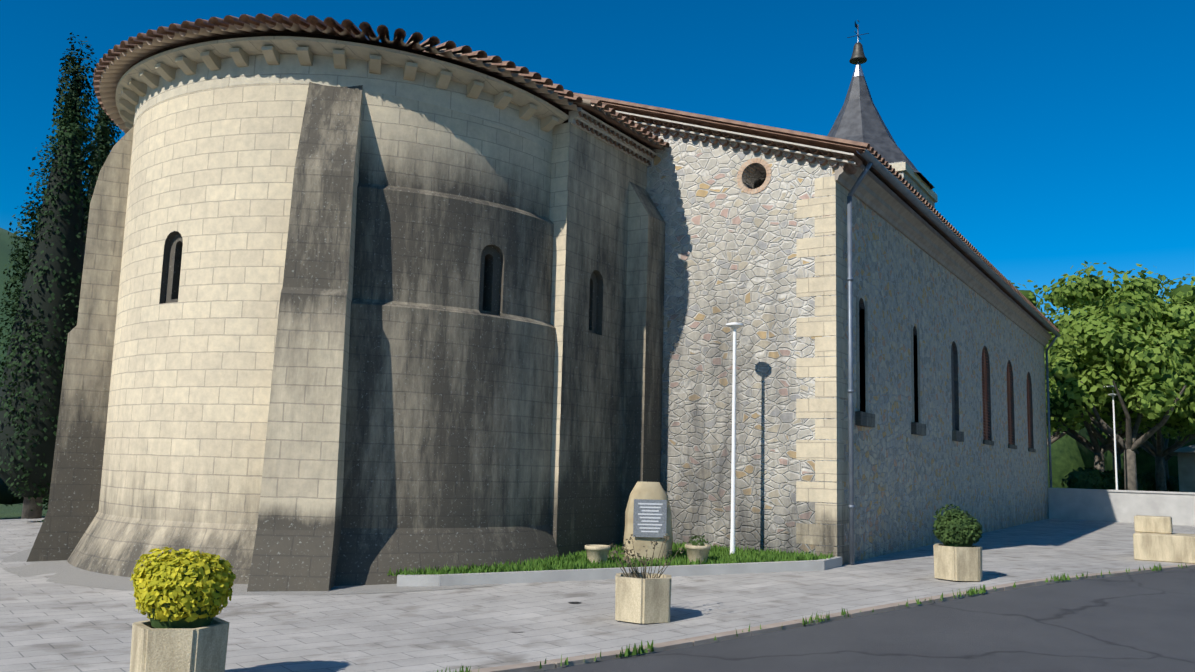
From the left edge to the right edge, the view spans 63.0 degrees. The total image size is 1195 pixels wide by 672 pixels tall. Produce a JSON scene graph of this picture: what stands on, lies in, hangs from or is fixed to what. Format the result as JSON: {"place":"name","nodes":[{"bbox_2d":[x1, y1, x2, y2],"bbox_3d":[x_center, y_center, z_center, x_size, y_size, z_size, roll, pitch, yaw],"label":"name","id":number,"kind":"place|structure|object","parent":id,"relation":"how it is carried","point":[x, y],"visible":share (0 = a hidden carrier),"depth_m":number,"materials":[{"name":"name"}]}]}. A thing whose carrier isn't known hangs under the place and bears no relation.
{"place":"outdoors","nodes":[
{"label":"outdoors","id":0,"kind":"place"},
{"bbox_2d":[0,228,31,380],"bbox_3d":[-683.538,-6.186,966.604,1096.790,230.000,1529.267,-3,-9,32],"label":"hill","id":1,"kind":"structure","parent":0,"point":[5,248],"depth_m":730.02,"materials":[{"name":"green plant"}]},
{"bbox_2d":[0,503,546,660],"bbox_3d":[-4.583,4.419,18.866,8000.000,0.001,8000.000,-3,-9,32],"label":"ground","id":2,"kind":"structure","parent":0,"point":[13,511],"depth_m":31.74,"materials":[{"name":"green plant"}]},
{"bbox_2d":[0,477,48,509],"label":"hedge","id":3,"kind":"object","parent":2,"relation":"on","point":[7,498],"depth_m":27.37,"materials":[{"name":"green plant"}]},
{"bbox_2d":[1047,423,1194,491],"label":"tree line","id":4,"kind":"object","parent":2,"relation":"on","point":[1068,453],"visible":0.02,"depth_m":73.58,"materials":[{"name":"green plant"}]},
{"bbox_2d":[0,518,1194,671],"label":"pavement","id":5,"kind":"structure","parent":0,"point":[45,626],"depth_m":11.90,"materials":[{"name":"grey concrete"}]},
{"bbox_2d":[21,497,42,518],"bbox_3d":[-13.275,1.597,23.372,0.406,5.450,0.406,7,-9,-35],"label":"cypress trunk","id":6,"kind":"object","parent":5,"relation":"on","point":[28,507],"visible":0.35,"depth_m":22.89,"materials":[{"name":"brown plant"}]},
{"bbox_2d":[0,33,106,521],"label":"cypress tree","id":7,"kind":"object","parent":5,"relation":"on","point":[70,97],"visible":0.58,"depth_m":23.56,"materials":[{"name":"green plant"}]},
{"bbox_2d":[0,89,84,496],"bbox_3d":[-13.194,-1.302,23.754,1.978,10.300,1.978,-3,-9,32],"label":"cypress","id":8,"kind":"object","parent":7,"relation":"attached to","point":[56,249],"visible":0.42,"depth_m":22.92,"materials":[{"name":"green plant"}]},
{"bbox_2d":[44,102,120,503],"bbox_3d":[-13.541,-1.532,26.094,1.851,12.266,2.046,6,-9,-28],"label":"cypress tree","id":9,"kind":"object","parent":7,"relation":"attached to","point":[102,124],"visible":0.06,"depth_m":26.44,"materials":[{"name":"green plant"}]},
{"bbox_2d":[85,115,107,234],"bbox_3d":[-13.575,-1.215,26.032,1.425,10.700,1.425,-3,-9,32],"label":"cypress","id":10,"kind":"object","parent":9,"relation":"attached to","point":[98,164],"visible":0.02,"depth_m":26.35,"materials":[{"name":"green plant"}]},
{"bbox_2d":[129,617,229,671],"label":"planter","id":11,"kind":"object","parent":5,"relation":"on","point":[199,649],"visible":0.73,"depth_m":7.62,"materials":[{"name":"concrete"}]},
{"bbox_2d":[130,547,235,627],"bbox_3d":[-3.368,2.039,7.973,0.759,0.629,0.783,-3,-9,32],"label":"planter shrub","id":12,"kind":"object","parent":11,"relation":"on","point":[147,579],"depth_m":7.74,"materials":[{"name":"yellow plant"}]},
{"bbox_2d":[1,548,501,594],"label":"gravel strip","id":13,"kind":"object","parent":5,"relation":"on","point":[66,572],"visible":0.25,"depth_m":13.93,"materials":[{"name":"grey gravel"}]},
{"bbox_2d":[67,83,558,585],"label":"apse wall","id":14,"kind":"structure","parent":5,"relation":"on","point":[448,432],"depth_m":15.25,"materials":[{"name":"beige stone"}]},
{"bbox_2d":[26,126,133,561],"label":"buttress","id":15,"kind":"structure","parent":14,"relation":"attached to","point":[74,498],"depth_m":16.76,"materials":[{"name":"beige stone"}]},
{"bbox_2d":[247,82,362,591],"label":"buttress","id":16,"kind":"structure","parent":14,"relation":"attached to","point":[297,539],"depth_m":14.11,"materials":[{"name":"beige stone"}]},
{"bbox_2d":[93,13,582,133],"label":"roof tiles","id":17,"kind":"object","parent":14,"relation":"on","point":[258,19],"visible":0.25,"depth_m":15.57,"materials":[{"name":"brown tile"}]},
{"bbox_2d":[119,46,558,131],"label":"corbels","id":18,"kind":"object","parent":14,"relation":"attached to","point":[271,54],"visible":0.62,"depth_m":15.81,"materials":[{"name":"beige stone"}]},
{"bbox_2d":[115,36,568,151],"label":"cornice","id":19,"kind":"structure","parent":14,"relation":"on","point":[323,70],"depth_m":15.59,"materials":[{"name":"beige stone"}]},
{"bbox_2d":[123,32,568,113],"bbox_3d":[-5.640,-4.902,17.982,9.358,1.801,4.980,-3,-9,32],"label":"roof eave","id":20,"kind":"object","parent":14,"relation":"on","point":[369,42],"visible":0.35,"depth_m":15.66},
{"bbox_2d":[549,122,646,556],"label":"choir wall","id":21,"kind":"structure","parent":5,"relation":"on","point":[592,176],"depth_m":17.34,"materials":[{"name":"grey stone"}]},
{"bbox_2d":[568,109,655,165],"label":"cornice","id":22,"kind":"structure","parent":21,"relation":"on","point":[574,116],"depth_m":18.05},
{"bbox_2d":[571,97,669,147],"bbox_3d":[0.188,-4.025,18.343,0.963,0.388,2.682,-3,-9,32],"label":"roof tiles","id":23,"kind":"object","parent":21,"relation":"on","point":[607,113],"visible":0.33,"depth_m":17.86,"materials":[{"name":"ceramic"}]},
{"bbox_2d":[562,103,662,149],"bbox_3d":[-1.542,-4.577,19.654,5.150,1.725,2.750,-3,-9,32],"label":"choir roof base","id":24,"kind":"object","parent":23,"relation":"on","point":[604,118],"visible":0.2,"depth_m":18.23,"materials":[{"name":"ceramic"}]},
{"bbox_2d":[620,181,664,543],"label":"choir buttresses","id":25,"kind":"structure","parent":21,"relation":"attached to","point":[642,414],"depth_m":18.38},
{"bbox_2d":[397,557,841,585],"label":"bed kerb","id":26,"kind":"structure","parent":5,"relation":"on","point":[582,574],"depth_m":14.66,"materials":[{"name":"concrete"}]},
{"bbox_2d":[425,557,773,574],"bbox_3d":[0.154,3.764,16.547,7.359,0.214,3.357,4,-8,-18],"label":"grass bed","id":27,"kind":"object","parent":26,"relation":"on","point":[594,568],"depth_m":15.33,"materials":[{"name":"green plant"}]},
{"bbox_2d":[585,544,610,564],"bbox_3d":[0.001,3.485,15.514,0.420,0.300,0.420,-3,-9,32],"label":"pot","id":28,"kind":"object","parent":27,"relation":"on","point":[597,553],"visible":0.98,"depth_m":15.37,"materials":[{"name":"beige stone"}]},
{"bbox_2d":[387,541,834,575],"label":"grass strip","id":29,"kind":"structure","parent":27,"relation":"on","point":[720,555],"depth_m":15.53,"materials":[{"name":"green plant"}]},
{"bbox_2d":[624,482,672,559],"bbox_3d":[0.841,3.051,16.017,0.819,1.300,0.421,2,-8,-4],"label":"memorial stone","id":30,"kind":"object","parent":27,"relation":"on","point":[649,490],"visible":0.6,"depth_m":15.88,"materials":[{"name":"beige stone"}]},
{"bbox_2d":[633,499,666,537],"bbox_3d":[0.849,2.951,15.794,0.540,0.600,0.024,2,-8,-6],"label":"memorial plaque","id":31,"kind":"object","parent":30,"relation":"attached to","point":[637,532],"visible":0.79,"depth_m":15.78,"materials":[{"name":"grey metal"}]},
{"bbox_2d":[638,503,662,532],"bbox_3d":[0.851,2.939,15.780,0.400,0.464,0.004,2,-8,-6],"label":"plaque lettering","id":32,"kind":"object","parent":30,"relation":"attached to","point":[650,517],"visible":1,"depth_m":15.78,"materials":[{"name":"grey paint"}]},
{"bbox_2d":[685,544,710,563],"bbox_3d":[1.618,3.521,15.739,0.420,0.300,0.420,-3,-9,32],"label":"pot","id":33,"kind":"object","parent":27,"relation":"on","point":[698,552],"visible":0.94,"depth_m":15.59,"materials":[{"name":"beige stone"}]},
{"bbox_2d":[688,535,707,545],"bbox_3d":[1.626,3.321,15.771,0.334,0.214,0.327,-3,-9,32],"label":"potted plant","id":34,"kind":"object","parent":33,"relation":"on","point":[697,541],"visible":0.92,"depth_m":15.72,"materials":[{"name":"green plant"}]},
{"bbox_2d":[726,322,743,553],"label":"lamp post","id":35,"kind":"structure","parent":27,"relation":"on","point":[734,326],"depth_m":16.78,"materials":[{"name":"grey metal"}]},
{"bbox_2d":[615,572,671,623],"bbox_3d":[0.543,3.102,11.593,0.738,0.500,0.668,-3,-9,32],"label":"planter","id":36,"kind":"object","parent":5,"relation":"on","point":[640,600],"visible":0.85,"depth_m":11.32,"materials":[{"name":"concrete"}]},
{"bbox_2d":[607,534,683,578],"bbox_3d":[0.536,2.651,11.697,0.843,0.531,0.800,3,-8,-10],"label":"planter shrub","id":37,"kind":"object","parent":36,"relation":"in","point":[628,561],"visible":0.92,"depth_m":11.70,"materials":[{"name":"brown plant"}]},
{"bbox_2d":[641,125,1048,561],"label":"nave walls","id":38,"kind":"structure","parent":5,"relation":"on","point":[730,250],"depth_m":18.59,"materials":[{"name":"grey stone"}]},
{"bbox_2d":[615,110,856,165],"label":"gable verge","id":39,"kind":"structure","parent":38,"relation":"attached to","point":[759,138],"depth_m":18.26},
{"bbox_2d":[622,113,862,174],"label":"gable verge tiles","id":40,"kind":"object","parent":38,"relation":"attached to","point":[851,169],"visible":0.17,"depth_m":18.27,"materials":[{"name":"ceramic"}]},
{"bbox_2d":[737,158,770,193],"bbox_3d":[3.014,-2.963,18.352,0.690,0.690,0.362,-3,-9,32],"label":"round window frame","id":41,"kind":"object","parent":38,"relation":"attached to","point":[768,176],"visible":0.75,"depth_m":18.23,"materials":[{"name":"stone"}]},
{"bbox_2d":[573,92,1059,331],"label":"roof tiles","id":42,"kind":"object","parent":38,"relation":"on","point":[863,146],"visible":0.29,"depth_m":19.26,"materials":[{"name":"brown tile"}]},
{"bbox_2d":[796,176,848,564],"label":"quoins","id":43,"kind":"object","parent":38,"relation":"attached to","point":[819,406],"visible":0.88,"depth_m":17.08,"materials":[{"name":"beige stone"}]},
{"bbox_2d":[602,103,1050,331],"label":"roof eaves","id":44,"kind":"object","parent":38,"relation":"on","point":[879,176],"visible":0.2,"depth_m":19.48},
{"bbox_2d":[856,296,920,422],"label":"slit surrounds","id":45,"kind":"object","parent":38,"relation":"attached to","point":[858,381],"visible":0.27,"depth_m":18.48,"materials":[{"name":"stone"}]},
{"bbox_2d":[835,155,1051,346],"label":"cornice","id":46,"kind":"structure","parent":38,"relation":"attached to","point":[876,195],"depth_m":22.51,"materials":[{"name":"beige stone"}]},
{"bbox_2d":[855,411,1035,451],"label":"window sills","id":47,"kind":"structure","parent":38,"relation":"attached to","point":[865,419],"depth_m":20.97,"materials":[{"name":"grey stone"}]},
{"bbox_2d":[847,149,1060,563],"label":"gutter pipes","id":48,"kind":"object","parent":38,"relation":"attached to","point":[885,173],"visible":0.88,"depth_m":17.55,"materials":[{"name":"metal"}]},
{"bbox_2d":[982,347,1031,447],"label":"shutters","id":49,"kind":"object","parent":38,"relation":"attached to","point":[985,403],"visible":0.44,"depth_m":31.42,"materials":[{"name":"paint"}]},
{"bbox_2d":[888,161,934,207],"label":"tower","id":50,"kind":"structure","parent":5,"relation":"on","point":[917,188],"depth_m":45.63,"materials":[{"name":"beige stone"}]},
{"bbox_2d":[827,76,934,188],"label":"spire","id":51,"kind":"structure","parent":50,"relation":"on","point":[858,118],"depth_m":47.00,"materials":[{"name":"stone"}]},
{"bbox_2d":[849,42,866,64],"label":"bell","id":52,"kind":"object","parent":51,"relation":"on","point":[858,54],"visible":0.92,"depth_m":48.47,"materials":[{"name":"grey metal"}]},
{"bbox_2d":[847,20,868,39],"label":"weather vane","id":53,"kind":"object","parent":51,"relation":"on","point":[856,25],"visible":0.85,"depth_m":48.69,"materials":[{"name":"grey metal"}]},
{"bbox_2d":[852,25,864,77],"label":"spire finial","id":54,"kind":"object","parent":51,"relation":"on","point":[858,70],"visible":0.75,"depth_m":48.44,"materials":[{"name":"white metal"}]},
{"bbox_2d":[889,162,937,202],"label":"tower cornice","id":55,"kind":"structure","parent":50,"relation":"attached to","point":[906,168],"depth_m":45.21,"materials":[{"name":"beige stone"}]},
{"bbox_2d":[933,544,981,580],"bbox_3d":[5.577,3.495,15.091,0.711,0.500,0.761,-3,-9,32],"label":"planter","id":56,"kind":"object","parent":5,"relation":"on","point":[958,563],"visible":0.94,"depth_m":14.78,"materials":[{"name":"concrete"}]},
{"bbox_2d":[932,504,982,546],"bbox_3d":[5.583,2.942,15.167,0.747,0.656,0.745,-3,-9,32],"label":"planter shrub","id":57,"kind":"object","parent":56,"relation":"on","point":[954,514],"depth_m":14.97,"materials":[{"name":"green plant"}]},
{"bbox_2d":[1009,280,1089,446],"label":"tree leaves","id":58,"kind":"object","parent":5,"relation":"on","point":[1036,291],"depth_m":54.08,"materials":[{"name":"green plant"}]},
{"bbox_2d":[1036,276,1174,471],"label":"tree leaves","id":59,"kind":"object","parent":5,"relation":"on","point":[1047,307],"depth_m":45.16,"materials":[{"name":"green plant"}]},
{"bbox_2d":[1045,261,1194,490],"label":"tree leaves","id":60,"kind":"object","parent":5,"relation":"on","point":[1148,340],"depth_m":39.26,"materials":[{"name":"green plant"}]},
{"bbox_2d":[1048,488,1194,525],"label":"wall","id":61,"kind":"structure","parent":5,"relation":"on","point":[1102,505],"depth_m":36.29,"materials":[{"name":"concrete"}]},
{"bbox_2d":[1129,274,1194,441],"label":"tree leaves","id":62,"kind":"object","parent":5,"relation":"on","point":[1174,419],"depth_m":42.51,"materials":[{"name":"green plant"}]},
{"bbox_2d":[1133,515,1194,563],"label":"stone bench","id":63,"kind":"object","parent":5,"relation":"on","point":[1155,538],"depth_m":19.16,"materials":[{"name":"beige stone"}]},
{"bbox_2d":[0,0,1194,322],"label":"sky","id":64,"kind":"structure","parent":0,"point":[1054,136],"materials":[{"name":"blue"}]},
{"bbox_2d":[534,568,1194,671],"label":"road","id":65,"kind":"structure","parent":0,"point":[1143,622],"depth_m":10.76,"materials":[{"name":"grey asphalt"}]},
{"bbox_2d":[457,564,1194,671],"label":"kerb","id":66,"kind":"structure","parent":65,"relation":"on","point":[658,647],"depth_m":11.21,"materials":[{"name":"concrete"}]},
{"bbox_2d":[437,563,1186,671],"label":"kerb weeds","id":67,"kind":"object","parent":66,"relation":"on","point":[972,591],"visible":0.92,"depth_m":11.70,"materials":[{"name":"green plant"}]},
{"bbox_2d":[1050,416,1173,471],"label":"tree trunk","id":68,"kind":"object","parent":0,"point":[1101,439],"depth_m":55.67,"materials":[{"name":"brown wood"}]},
{"bbox_2d":[1096,423,1179,453],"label":"tree branches","id":69,"kind":"object","parent":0,"point":[1136,451],"depth_m":65.96,"materials":[{"name":"brown wood"}]},
{"bbox_2d":[1094,295,1194,491],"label":"tree trunk","id":70,"kind":"object","parent":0,"point":[1156,451],"depth_m":48.90,"materials":[{"name":"brown wood"}]},
{"bbox_2d":[1105,422,1194,491],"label":"tree trunk","id":71,"kind":"object","parent":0,"point":[1164,447],"depth_m":59.92,"materials":[{"name":"brown wood"}]},
{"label":"terrace","id":72,"kind":"structure","parent":0,"visible":0},
{"bbox_2d":[1104,385,1117,489],"bbox_3d":[20.565,4.168,38.784,0.660,4.450,0.660,-3,-9,32],"label":"lamp post","id":73,"kind":"object","parent":72,"relation":"on","point":[1112,394],"visible":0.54,"depth_m":38.77,"materials":[{"name":"white metal"}]},
{"bbox_2d":[1061,467,1178,491],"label":"hedge","id":74,"kind":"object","parent":72,"relation":"on","point":[1087,478],"depth_m":42.49,"materials":[{"name":"green plant"}]},
{"bbox_2d":[1169,445,1194,491],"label":"kiosk","id":75,"kind":"object","parent":72,"relation":"on","point":[1186,464],"visible":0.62,"depth_m":51.00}
]}

